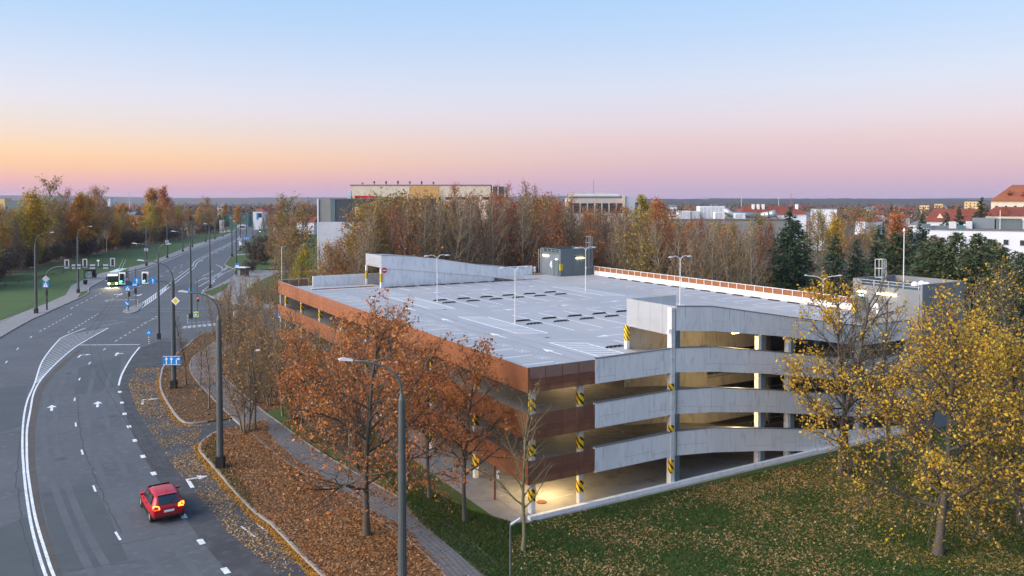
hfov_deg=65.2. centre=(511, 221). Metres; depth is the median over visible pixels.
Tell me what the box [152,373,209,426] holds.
fallen leaves
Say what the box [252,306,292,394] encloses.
bare tree
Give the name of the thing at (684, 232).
bare tree
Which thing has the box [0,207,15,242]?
autumn tree
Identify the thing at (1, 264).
bushy shrub
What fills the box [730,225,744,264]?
bare tree
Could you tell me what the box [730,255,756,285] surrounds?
autumn tree
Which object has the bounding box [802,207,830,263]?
autumn tree
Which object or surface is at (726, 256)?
bare tree
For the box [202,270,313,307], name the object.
pavement
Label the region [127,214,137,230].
autumn tree
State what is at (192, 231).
contact line mast
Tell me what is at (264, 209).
gabled house
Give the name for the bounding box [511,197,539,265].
bare tree
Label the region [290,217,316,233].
town house
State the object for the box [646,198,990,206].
hills
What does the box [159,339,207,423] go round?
kerb
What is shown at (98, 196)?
autumn tree
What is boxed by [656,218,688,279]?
bare tree
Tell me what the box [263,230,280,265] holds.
autumn tree
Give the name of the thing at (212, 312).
bare tree
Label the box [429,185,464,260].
bare tree
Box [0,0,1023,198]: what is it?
sky
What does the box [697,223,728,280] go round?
bare tree
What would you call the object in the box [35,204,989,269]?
ground
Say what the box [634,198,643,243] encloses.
birch tree
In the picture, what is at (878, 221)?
town house
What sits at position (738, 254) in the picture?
bare tree
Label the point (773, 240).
bare tree
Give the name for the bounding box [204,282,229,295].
verge
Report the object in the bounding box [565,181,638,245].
beige building
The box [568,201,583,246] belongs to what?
bare tree
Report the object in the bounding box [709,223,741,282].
bare tree
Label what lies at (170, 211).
bare tree
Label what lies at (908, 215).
town house
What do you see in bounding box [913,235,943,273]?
conifer tree
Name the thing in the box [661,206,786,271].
plant building
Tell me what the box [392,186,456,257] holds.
autumn tree
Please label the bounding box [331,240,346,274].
bare tree
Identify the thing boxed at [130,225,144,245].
bushy shrub
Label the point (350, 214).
autumn tree
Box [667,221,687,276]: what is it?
bare tree
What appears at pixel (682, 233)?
autumn tree
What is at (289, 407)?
bare shrub
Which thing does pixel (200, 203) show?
autumn tree
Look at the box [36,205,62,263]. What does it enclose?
autumn tree
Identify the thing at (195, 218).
autumn tree
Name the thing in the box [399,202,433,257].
bare tree
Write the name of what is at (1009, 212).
red roofed house
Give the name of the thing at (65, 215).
bare tree
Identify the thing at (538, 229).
bare tree
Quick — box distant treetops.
[1,201,990,225]
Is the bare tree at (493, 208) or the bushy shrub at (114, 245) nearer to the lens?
the bare tree at (493, 208)
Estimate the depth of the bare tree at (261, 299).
114.76 m
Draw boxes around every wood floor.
[1,219,225,276]
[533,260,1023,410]
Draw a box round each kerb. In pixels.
[0,231,233,337]
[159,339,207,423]
[199,431,325,575]
[201,276,239,304]
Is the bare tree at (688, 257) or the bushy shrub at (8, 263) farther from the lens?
the bushy shrub at (8, 263)
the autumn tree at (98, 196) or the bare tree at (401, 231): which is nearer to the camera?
the bare tree at (401, 231)
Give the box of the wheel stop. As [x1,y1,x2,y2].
[605,344,622,347]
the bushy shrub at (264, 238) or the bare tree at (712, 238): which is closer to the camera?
the bare tree at (712, 238)
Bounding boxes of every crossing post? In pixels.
[124,278,130,310]
[132,268,137,306]
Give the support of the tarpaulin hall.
on the wood floor at (101, 251)
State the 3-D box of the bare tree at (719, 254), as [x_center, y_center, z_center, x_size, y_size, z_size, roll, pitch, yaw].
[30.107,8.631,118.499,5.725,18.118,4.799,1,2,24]
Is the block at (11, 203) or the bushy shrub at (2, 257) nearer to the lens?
the bushy shrub at (2, 257)
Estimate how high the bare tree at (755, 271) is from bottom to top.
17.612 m
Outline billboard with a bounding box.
[219,220,223,232]
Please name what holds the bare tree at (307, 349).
on the verge at (456, 495)
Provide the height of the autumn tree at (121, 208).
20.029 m
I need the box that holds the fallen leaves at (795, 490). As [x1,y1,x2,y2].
[683,453,905,509]
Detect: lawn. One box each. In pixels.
[0,227,236,320]
[226,255,316,269]
[237,228,316,256]
[250,272,317,303]
[486,411,1023,575]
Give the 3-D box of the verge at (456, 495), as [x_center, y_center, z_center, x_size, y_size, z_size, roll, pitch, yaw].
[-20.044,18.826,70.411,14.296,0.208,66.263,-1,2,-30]
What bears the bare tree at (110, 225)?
on the wood floor at (101, 251)
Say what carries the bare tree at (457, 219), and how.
on the ground at (819, 272)
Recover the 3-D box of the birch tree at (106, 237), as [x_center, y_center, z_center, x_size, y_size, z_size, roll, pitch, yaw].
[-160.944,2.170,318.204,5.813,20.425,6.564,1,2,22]
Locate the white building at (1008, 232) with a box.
[922,210,1023,272]
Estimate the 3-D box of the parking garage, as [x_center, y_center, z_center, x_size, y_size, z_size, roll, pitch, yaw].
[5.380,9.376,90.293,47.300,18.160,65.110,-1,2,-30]
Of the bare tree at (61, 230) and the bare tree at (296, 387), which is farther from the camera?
the bare tree at (61, 230)
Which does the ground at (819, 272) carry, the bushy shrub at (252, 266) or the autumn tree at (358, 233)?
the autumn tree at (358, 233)
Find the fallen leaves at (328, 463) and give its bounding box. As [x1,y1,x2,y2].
[193,337,484,575]
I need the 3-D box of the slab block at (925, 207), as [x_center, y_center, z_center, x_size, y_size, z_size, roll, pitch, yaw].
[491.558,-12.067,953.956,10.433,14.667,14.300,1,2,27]
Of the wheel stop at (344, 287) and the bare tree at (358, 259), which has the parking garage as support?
the wheel stop at (344, 287)
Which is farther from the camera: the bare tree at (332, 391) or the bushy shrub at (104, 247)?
the bushy shrub at (104, 247)
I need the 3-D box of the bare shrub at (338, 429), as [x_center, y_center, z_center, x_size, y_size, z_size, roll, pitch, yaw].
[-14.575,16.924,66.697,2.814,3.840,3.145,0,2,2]
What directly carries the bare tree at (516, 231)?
on the ground at (819, 272)
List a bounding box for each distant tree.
[222,204,229,214]
[903,206,909,225]
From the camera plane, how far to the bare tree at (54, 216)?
263.86 m
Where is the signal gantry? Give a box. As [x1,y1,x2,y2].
[42,258,114,309]
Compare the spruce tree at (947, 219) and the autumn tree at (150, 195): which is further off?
the autumn tree at (150, 195)
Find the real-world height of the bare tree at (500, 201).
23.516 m
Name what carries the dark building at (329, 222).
on the lawn at (270, 281)
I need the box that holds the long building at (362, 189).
[350,181,517,236]
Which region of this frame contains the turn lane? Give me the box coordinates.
[119,341,319,575]
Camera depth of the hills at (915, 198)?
5045.60 m
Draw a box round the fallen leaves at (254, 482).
[199,419,446,575]
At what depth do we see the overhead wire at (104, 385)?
64.32 m
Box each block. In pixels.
[0,198,10,210]
[7,200,27,217]
[107,198,113,206]
[919,205,928,212]
[964,201,979,208]
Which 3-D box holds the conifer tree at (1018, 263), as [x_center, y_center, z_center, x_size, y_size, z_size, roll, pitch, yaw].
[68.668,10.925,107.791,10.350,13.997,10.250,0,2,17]
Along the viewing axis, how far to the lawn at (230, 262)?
259.37 m
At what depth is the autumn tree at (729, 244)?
130.00 m
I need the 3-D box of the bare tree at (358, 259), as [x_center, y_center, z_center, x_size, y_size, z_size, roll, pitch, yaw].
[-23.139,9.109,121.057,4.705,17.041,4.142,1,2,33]
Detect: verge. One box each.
[161,331,285,421]
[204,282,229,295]
[204,396,508,573]
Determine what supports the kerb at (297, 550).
on the verge at (456, 495)
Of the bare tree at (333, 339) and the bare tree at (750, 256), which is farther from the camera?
the bare tree at (750, 256)
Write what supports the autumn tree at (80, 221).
on the wood floor at (101, 251)
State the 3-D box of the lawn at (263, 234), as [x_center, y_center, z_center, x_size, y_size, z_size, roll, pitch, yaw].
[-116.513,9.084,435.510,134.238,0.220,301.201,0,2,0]
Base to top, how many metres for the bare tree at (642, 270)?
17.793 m
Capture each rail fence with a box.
[0,265,81,286]
[4,232,207,275]
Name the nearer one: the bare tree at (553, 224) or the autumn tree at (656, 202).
the bare tree at (553, 224)
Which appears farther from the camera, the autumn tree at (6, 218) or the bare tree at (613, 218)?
the autumn tree at (6, 218)
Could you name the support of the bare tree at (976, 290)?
on the ground at (819, 272)
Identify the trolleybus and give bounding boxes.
[106,258,128,285]
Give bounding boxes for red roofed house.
[737,204,806,248]
[925,209,987,240]
[985,207,1023,219]
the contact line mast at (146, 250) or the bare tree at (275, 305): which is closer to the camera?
the bare tree at (275, 305)
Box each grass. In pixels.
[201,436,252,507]
[375,463,521,575]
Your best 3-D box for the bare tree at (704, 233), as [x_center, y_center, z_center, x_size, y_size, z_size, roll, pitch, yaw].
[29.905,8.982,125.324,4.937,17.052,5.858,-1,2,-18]
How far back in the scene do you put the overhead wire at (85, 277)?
134.27 m
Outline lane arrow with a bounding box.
[185,476,204,487]
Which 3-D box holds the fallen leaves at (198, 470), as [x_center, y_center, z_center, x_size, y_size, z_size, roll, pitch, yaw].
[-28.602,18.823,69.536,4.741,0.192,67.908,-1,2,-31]
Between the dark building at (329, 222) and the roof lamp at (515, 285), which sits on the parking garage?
the roof lamp at (515, 285)
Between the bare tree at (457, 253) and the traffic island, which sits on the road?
the traffic island
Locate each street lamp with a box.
[34,232,52,312]
[76,226,92,292]
[119,259,180,388]
[132,243,170,338]
[173,231,192,318]
[178,290,225,468]
[204,223,210,287]
[229,217,232,255]
[235,221,237,273]
[338,357,406,575]
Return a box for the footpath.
[190,337,495,575]
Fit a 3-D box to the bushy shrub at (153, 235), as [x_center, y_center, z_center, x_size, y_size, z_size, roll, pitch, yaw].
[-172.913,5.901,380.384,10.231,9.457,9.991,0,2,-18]
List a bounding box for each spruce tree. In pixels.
[215,215,224,231]
[761,205,824,295]
[815,232,852,301]
[842,239,870,302]
[861,225,888,276]
[896,226,920,276]
[913,213,929,263]
[940,212,950,225]
[953,206,967,225]
[970,197,990,220]
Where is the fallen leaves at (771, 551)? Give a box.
[503,449,1023,575]
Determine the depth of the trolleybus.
191.12 m
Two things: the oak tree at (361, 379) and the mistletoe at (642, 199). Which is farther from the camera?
the mistletoe at (642, 199)
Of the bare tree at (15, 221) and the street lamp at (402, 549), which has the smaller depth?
the street lamp at (402, 549)
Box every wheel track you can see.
[41,368,97,575]
[53,368,117,575]
[85,368,168,575]
[103,373,203,575]
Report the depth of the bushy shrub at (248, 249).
256.76 m
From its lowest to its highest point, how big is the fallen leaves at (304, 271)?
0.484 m
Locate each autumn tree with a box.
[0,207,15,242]
[0,209,15,249]
[2,200,35,248]
[11,185,56,266]
[31,236,45,266]
[35,174,72,243]
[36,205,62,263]
[62,189,99,237]
[63,193,96,257]
[82,194,103,254]
[89,186,114,252]
[101,205,124,249]
[105,222,120,250]
[112,210,132,248]
[113,202,130,247]
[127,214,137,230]
[135,220,147,245]
[136,216,147,229]
[140,187,166,228]
[141,200,166,243]
[154,185,187,227]
[159,207,175,228]
[174,204,185,228]
[183,219,190,232]
[188,209,196,225]
[193,201,206,222]
[194,210,204,225]
[199,196,216,232]
[206,204,216,223]
[230,206,245,229]
[263,191,316,275]
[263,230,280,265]
[267,228,302,280]
[281,197,316,277]
[285,243,315,285]
[300,240,345,285]
[310,250,343,284]
[334,204,373,274]
[337,202,380,262]
[338,193,401,273]
[338,200,388,273]
[343,187,419,273]
[381,193,413,246]
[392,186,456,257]
[516,189,581,272]
[611,205,673,274]
[646,206,683,273]
[647,196,671,216]
[676,219,699,275]
[704,217,752,286]
[718,221,747,278]
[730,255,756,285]
[741,210,777,285]
[753,267,774,291]
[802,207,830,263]
[804,210,841,285]
[819,208,849,249]
[824,213,848,271]
[836,204,875,281]
[857,209,887,267]
[878,209,912,265]
[973,240,1007,299]
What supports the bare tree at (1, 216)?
on the wood floor at (101, 251)
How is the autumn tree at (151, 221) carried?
on the wood floor at (101, 251)
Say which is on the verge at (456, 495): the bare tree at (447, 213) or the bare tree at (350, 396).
the bare tree at (350, 396)
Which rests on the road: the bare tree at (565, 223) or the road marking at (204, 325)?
the road marking at (204, 325)
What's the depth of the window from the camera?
165.62 m
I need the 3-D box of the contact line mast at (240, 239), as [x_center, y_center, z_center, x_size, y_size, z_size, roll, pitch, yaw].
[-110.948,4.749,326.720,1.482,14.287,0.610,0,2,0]
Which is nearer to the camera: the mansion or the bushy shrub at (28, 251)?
the bushy shrub at (28, 251)
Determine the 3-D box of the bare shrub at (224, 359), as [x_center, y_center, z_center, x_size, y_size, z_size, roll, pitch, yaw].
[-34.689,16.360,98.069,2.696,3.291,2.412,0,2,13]
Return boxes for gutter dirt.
[27,348,83,575]
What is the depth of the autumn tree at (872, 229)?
220.00 m
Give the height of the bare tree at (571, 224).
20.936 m
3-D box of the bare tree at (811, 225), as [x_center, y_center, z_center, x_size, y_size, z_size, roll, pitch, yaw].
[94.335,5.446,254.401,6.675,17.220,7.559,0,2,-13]
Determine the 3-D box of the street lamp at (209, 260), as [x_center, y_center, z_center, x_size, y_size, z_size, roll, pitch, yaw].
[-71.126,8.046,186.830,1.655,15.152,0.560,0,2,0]
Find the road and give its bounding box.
[0,226,279,575]
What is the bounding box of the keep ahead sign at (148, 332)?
[146,330,151,343]
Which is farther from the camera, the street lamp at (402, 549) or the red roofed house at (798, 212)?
the red roofed house at (798, 212)
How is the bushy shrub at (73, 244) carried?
on the wood floor at (101, 251)
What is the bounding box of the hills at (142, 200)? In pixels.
[0,195,626,203]
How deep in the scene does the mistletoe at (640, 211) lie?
167.68 m
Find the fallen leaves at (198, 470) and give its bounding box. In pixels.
[129,367,316,575]
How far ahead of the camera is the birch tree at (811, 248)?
165.84 m
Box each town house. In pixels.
[125,212,140,224]
[181,215,193,233]
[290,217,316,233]
[855,217,881,233]
[871,210,884,221]
[889,214,909,226]
[898,207,915,216]
[909,220,926,233]
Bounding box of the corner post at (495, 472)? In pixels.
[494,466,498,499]
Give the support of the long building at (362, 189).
on the ground at (820, 257)
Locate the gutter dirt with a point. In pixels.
(36, 495)
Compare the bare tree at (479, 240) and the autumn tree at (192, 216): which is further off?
the autumn tree at (192, 216)
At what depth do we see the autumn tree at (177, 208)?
449.31 m
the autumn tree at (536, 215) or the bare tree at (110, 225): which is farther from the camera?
the bare tree at (110, 225)
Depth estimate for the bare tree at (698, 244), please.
134.02 m
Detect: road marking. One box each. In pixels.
[5,235,241,575]
[87,264,230,327]
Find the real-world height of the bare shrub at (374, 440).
3.291 m
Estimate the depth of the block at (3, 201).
899.85 m
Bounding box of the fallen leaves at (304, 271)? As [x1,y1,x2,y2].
[287,269,316,281]
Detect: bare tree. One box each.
[0,205,5,237]
[2,208,12,246]
[3,211,20,271]
[11,216,26,269]
[48,201,59,247]
[54,187,77,240]
[54,213,64,258]
[57,209,71,258]
[87,183,112,234]
[105,206,117,250]
[106,201,116,224]
[167,198,176,237]
[175,314,191,384]
[193,331,206,384]
[194,330,215,408]
[197,211,203,229]
[204,290,216,334]
[209,297,239,355]
[214,286,254,356]
[214,323,277,432]
[215,300,235,338]
[220,277,233,303]
[222,326,254,389]
[225,289,277,379]
[225,310,240,369]
[232,279,249,312]
[232,291,256,337]
[236,326,268,429]
[238,275,255,337]
[240,314,285,397]
[241,316,259,365]
[243,278,267,374]
[244,300,263,388]
[247,302,292,385]
[251,278,268,312]
[252,279,269,324]
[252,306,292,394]
[255,345,281,405]
[261,275,282,341]
[262,318,324,420]
[264,198,290,268]
[266,203,274,228]
[267,315,285,415]
[270,272,278,305]
[284,300,303,359]
[290,325,324,412]
[291,343,342,434]
[294,328,320,426]
[297,321,351,410]
[299,335,326,379]
[308,325,359,423]
[311,242,326,275]
[312,322,331,368]
[321,359,345,450]
[325,239,342,274]
[329,238,344,274]
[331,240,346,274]
[334,345,366,462]
[337,318,368,453]
[338,323,366,451]
[341,219,367,274]
[345,233,370,273]
[346,225,370,273]
[358,204,382,273]
[359,212,383,272]
[361,190,398,271]
[363,193,393,272]
[363,198,395,272]
[379,210,407,268]
[380,202,409,255]
[381,195,427,270]
[382,355,408,439]
[386,195,412,254]
[392,201,417,255]
[396,192,408,220]
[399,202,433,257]
[407,198,443,258]
[410,198,432,256]
[411,204,438,257]
[414,192,441,252]
[422,198,451,259]
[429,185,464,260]
[429,194,463,252]
[431,201,465,261]
[438,180,464,229]
[438,189,466,260]
[441,194,465,261]
[441,203,476,262]
[444,193,475,261]
[444,195,464,257]
[446,194,465,242]
[454,198,485,264]
[455,191,475,259]
[459,186,504,265]
[459,189,482,262]
[460,201,496,263]
[461,189,487,261]
[461,193,502,264]
[462,193,485,259]
[472,199,502,263]
[476,185,501,255]
[480,193,509,264]
[481,187,519,265]
[482,375,558,551]
[485,191,539,266]
[486,184,506,264]
[486,195,514,265]
[494,180,532,266]
[498,192,536,268]
[500,184,531,262]
[504,200,533,265]
[506,179,539,264]
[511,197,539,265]
[512,193,533,257]
[515,200,539,265]
[524,192,557,272]
[526,189,541,265]
[526,202,555,266]
[528,182,540,267]
[530,194,569,272]
[533,200,558,264]
[549,204,563,237]
[552,202,575,246]
[555,192,577,245]
[555,203,577,245]
[557,202,582,246]
[566,207,587,245]
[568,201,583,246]
[572,205,591,247]
[574,204,617,274]
[575,203,594,246]
[580,204,601,248]
[584,212,609,268]
[587,206,609,263]
[591,204,615,262]
[594,209,618,267]
[599,215,623,268]
[603,217,623,267]
[607,205,636,269]
[607,212,633,268]
[608,201,622,254]
[608,204,643,267]
[615,210,638,269]
[616,213,633,269]
[620,204,633,235]
[628,220,651,271]
[631,205,655,248]
[631,209,648,263]
[634,203,666,270]
[640,214,674,274]
[641,212,666,272]
[643,220,668,273]
[648,210,680,269]
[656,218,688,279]
[657,217,695,276]
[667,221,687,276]
[674,229,685,276]
[675,215,701,277]
[676,226,703,276]
[678,226,706,277]
[681,223,713,283]
[684,217,719,279]
[688,214,710,277]
[688,225,710,276]
[688,226,711,279]
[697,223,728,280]
[699,222,733,281]
[705,218,734,274]
[706,216,736,278]
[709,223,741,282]
[709,227,745,283]
[722,227,750,288]
[728,218,750,271]
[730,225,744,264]
[731,228,760,284]
[735,222,770,284]
[737,222,772,287]
[745,224,775,286]
[748,222,776,277]
[758,217,779,286]
[769,220,783,266]
[775,264,915,476]
[808,213,817,245]
[832,278,929,465]
[901,275,976,460]
[909,278,1007,463]
[961,267,1014,363]
[964,263,1023,402]
[975,255,1023,337]
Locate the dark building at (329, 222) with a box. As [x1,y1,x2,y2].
[317,191,435,268]
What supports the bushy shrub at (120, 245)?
on the wood floor at (101, 251)
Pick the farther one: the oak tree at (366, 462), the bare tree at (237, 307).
the bare tree at (237, 307)
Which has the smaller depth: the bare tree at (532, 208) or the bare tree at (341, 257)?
the bare tree at (341, 257)
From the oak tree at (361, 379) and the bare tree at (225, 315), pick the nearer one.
the oak tree at (361, 379)
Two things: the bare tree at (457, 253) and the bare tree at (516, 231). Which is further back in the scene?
the bare tree at (516, 231)
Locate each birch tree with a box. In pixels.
[101,203,112,251]
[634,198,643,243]
[804,217,821,275]
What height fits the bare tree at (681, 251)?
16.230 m
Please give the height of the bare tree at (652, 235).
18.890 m
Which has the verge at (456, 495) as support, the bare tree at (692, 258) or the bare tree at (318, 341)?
the bare tree at (318, 341)
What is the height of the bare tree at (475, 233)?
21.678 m
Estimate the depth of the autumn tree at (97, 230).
301.47 m
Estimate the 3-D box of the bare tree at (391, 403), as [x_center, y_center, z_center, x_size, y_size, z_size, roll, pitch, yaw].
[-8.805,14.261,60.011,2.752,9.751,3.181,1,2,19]
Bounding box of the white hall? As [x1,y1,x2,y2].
[810,208,837,249]
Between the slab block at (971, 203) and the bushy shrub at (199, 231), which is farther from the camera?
the slab block at (971, 203)
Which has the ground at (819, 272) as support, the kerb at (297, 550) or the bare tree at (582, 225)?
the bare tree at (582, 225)
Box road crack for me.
[1,319,250,575]
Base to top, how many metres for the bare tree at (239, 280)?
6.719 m
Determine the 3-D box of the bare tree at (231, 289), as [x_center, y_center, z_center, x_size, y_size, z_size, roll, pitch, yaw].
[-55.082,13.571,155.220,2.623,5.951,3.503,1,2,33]
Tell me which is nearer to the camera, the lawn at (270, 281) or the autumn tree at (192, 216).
the lawn at (270, 281)
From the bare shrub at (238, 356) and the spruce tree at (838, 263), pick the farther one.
the spruce tree at (838, 263)
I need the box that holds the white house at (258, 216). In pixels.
[253,211,267,229]
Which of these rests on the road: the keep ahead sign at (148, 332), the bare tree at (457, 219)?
the keep ahead sign at (148, 332)
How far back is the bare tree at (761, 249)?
129.04 m
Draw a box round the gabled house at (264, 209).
[257,207,273,224]
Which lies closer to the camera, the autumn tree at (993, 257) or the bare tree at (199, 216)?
the autumn tree at (993, 257)
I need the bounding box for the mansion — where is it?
[990,185,1023,208]
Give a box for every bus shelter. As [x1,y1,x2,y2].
[83,269,96,277]
[235,266,250,276]
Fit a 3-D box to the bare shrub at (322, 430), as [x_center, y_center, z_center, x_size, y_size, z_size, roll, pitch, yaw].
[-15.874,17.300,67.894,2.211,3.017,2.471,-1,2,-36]
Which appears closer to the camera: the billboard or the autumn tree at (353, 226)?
the autumn tree at (353, 226)
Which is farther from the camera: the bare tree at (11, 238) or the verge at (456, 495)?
the bare tree at (11, 238)
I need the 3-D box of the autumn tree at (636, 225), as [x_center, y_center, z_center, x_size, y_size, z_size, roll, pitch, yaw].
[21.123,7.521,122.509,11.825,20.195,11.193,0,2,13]
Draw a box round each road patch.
[0,385,27,431]
[0,516,43,575]
[41,483,127,572]
[75,356,121,394]
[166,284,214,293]
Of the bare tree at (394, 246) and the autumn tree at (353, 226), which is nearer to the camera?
the bare tree at (394, 246)
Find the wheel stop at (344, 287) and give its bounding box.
[311,286,372,289]
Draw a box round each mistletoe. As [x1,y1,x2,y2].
[633,206,645,216]
[636,194,646,203]
[641,203,648,210]
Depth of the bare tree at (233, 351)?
86.86 m
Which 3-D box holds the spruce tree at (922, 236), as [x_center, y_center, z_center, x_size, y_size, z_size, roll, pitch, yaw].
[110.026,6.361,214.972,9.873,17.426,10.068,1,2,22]
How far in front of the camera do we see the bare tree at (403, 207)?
151.13 m
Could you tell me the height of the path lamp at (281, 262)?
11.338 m
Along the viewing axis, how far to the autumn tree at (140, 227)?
360.75 m
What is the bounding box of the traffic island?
[123,303,143,312]
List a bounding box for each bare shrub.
[10,240,38,268]
[81,231,100,255]
[147,229,156,243]
[212,286,227,307]
[222,344,235,364]
[225,292,243,317]
[228,341,247,370]
[238,275,259,301]
[243,372,267,401]
[254,272,277,303]
[263,275,287,308]
[277,389,299,421]
[312,408,332,442]
[324,404,348,445]
[352,426,381,460]
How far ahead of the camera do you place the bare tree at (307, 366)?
72.86 m
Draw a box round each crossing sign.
[188,286,192,312]
[194,312,198,325]
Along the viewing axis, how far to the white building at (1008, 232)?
168.78 m
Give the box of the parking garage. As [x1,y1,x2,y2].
[278,228,963,522]
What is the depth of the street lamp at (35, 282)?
145.48 m
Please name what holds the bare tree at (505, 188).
on the ground at (819, 272)
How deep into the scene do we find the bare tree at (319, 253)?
127.59 m
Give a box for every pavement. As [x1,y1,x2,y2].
[0,227,237,335]
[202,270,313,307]
[288,363,527,525]
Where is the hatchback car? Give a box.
[139,482,184,521]
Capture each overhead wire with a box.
[4,228,224,320]
[8,227,226,315]
[87,231,227,465]
[93,234,223,464]
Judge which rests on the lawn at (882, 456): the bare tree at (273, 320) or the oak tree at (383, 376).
the oak tree at (383, 376)
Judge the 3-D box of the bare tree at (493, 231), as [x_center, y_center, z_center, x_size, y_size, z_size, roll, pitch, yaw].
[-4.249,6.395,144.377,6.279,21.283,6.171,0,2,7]
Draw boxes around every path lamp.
[281,246,283,280]
[509,518,519,575]
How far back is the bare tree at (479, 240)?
128.10 m
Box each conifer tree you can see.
[760,220,824,291]
[869,232,915,276]
[900,241,937,277]
[910,238,956,279]
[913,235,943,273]
[928,232,992,338]
[951,233,1019,339]
[974,239,1007,294]
[983,250,1023,352]
[986,247,1021,322]
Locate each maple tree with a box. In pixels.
[794,284,1023,556]
[902,316,1023,526]
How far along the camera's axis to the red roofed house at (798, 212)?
342.61 m
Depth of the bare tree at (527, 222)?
132.59 m
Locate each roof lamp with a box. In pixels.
[424,254,449,301]
[500,266,529,323]
[576,246,595,291]
[668,255,691,304]
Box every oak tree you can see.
[268,324,336,443]
[277,287,475,536]
[297,324,389,468]
[355,312,442,482]
[372,337,476,498]
[405,333,539,521]
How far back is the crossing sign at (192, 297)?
140.43 m
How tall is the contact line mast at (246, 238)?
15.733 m
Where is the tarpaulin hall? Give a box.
[223,215,251,226]
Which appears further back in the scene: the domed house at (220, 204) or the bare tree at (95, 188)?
the domed house at (220, 204)
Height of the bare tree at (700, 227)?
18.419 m
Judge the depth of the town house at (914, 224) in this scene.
492.78 m
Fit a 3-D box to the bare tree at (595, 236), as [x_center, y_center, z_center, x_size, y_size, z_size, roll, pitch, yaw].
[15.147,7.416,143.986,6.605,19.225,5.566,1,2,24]
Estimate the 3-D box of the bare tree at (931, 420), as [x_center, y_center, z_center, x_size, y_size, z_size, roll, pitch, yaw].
[34.114,11.639,63.188,6.459,14.899,8.240,0,2,3]
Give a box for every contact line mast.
[144,226,147,265]
[165,222,168,257]
[182,220,183,251]
[192,217,192,246]
[238,215,241,249]
[243,213,248,242]
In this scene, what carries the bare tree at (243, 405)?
on the verge at (456, 495)
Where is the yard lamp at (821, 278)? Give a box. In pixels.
[804,275,842,292]
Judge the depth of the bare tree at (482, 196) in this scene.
135.51 m
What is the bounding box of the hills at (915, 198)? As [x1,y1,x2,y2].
[707,198,992,199]
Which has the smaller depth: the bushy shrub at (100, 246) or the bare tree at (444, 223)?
the bare tree at (444, 223)
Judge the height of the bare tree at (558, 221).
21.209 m
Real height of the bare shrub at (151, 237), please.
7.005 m
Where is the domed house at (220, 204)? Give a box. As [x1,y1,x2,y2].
[217,202,229,215]
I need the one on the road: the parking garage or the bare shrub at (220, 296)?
the bare shrub at (220, 296)
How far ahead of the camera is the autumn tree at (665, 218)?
145.75 m
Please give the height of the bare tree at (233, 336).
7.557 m
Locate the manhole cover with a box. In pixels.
[536,500,546,503]
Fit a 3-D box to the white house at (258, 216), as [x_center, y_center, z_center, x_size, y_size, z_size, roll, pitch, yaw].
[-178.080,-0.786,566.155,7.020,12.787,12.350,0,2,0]
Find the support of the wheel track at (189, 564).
on the road
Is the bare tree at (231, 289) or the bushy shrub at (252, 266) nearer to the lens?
the bare tree at (231, 289)
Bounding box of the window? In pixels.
[1003,239,1008,244]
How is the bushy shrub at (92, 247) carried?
on the wood floor at (101, 251)
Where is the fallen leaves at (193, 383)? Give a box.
[161,331,283,421]
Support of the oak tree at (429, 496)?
on the lawn at (882, 456)
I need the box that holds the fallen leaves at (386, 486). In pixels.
[279,410,521,575]
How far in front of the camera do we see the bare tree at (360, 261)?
117.99 m
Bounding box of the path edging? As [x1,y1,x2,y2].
[189,342,503,575]
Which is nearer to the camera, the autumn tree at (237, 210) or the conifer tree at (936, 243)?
the conifer tree at (936, 243)
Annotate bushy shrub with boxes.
[0,247,10,275]
[0,251,11,275]
[0,256,7,280]
[6,243,39,269]
[6,251,15,267]
[8,247,24,272]
[24,251,39,268]
[28,246,50,265]
[39,239,62,261]
[39,251,53,264]
[49,243,66,259]
[55,237,84,253]
[55,238,76,258]
[63,247,74,258]
[72,238,91,256]
[80,231,98,247]
[84,239,96,255]
[94,241,102,253]
[97,237,112,250]
[100,237,118,250]
[109,226,131,248]
[121,227,137,247]
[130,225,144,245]
[138,231,151,244]
[143,228,159,242]
[158,225,170,241]
[160,225,176,239]
[194,227,202,234]
[197,223,208,233]
[240,236,271,263]
[241,257,256,271]
[250,240,274,264]
[251,234,272,245]
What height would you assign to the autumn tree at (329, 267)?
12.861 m
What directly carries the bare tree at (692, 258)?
on the ground at (819, 272)

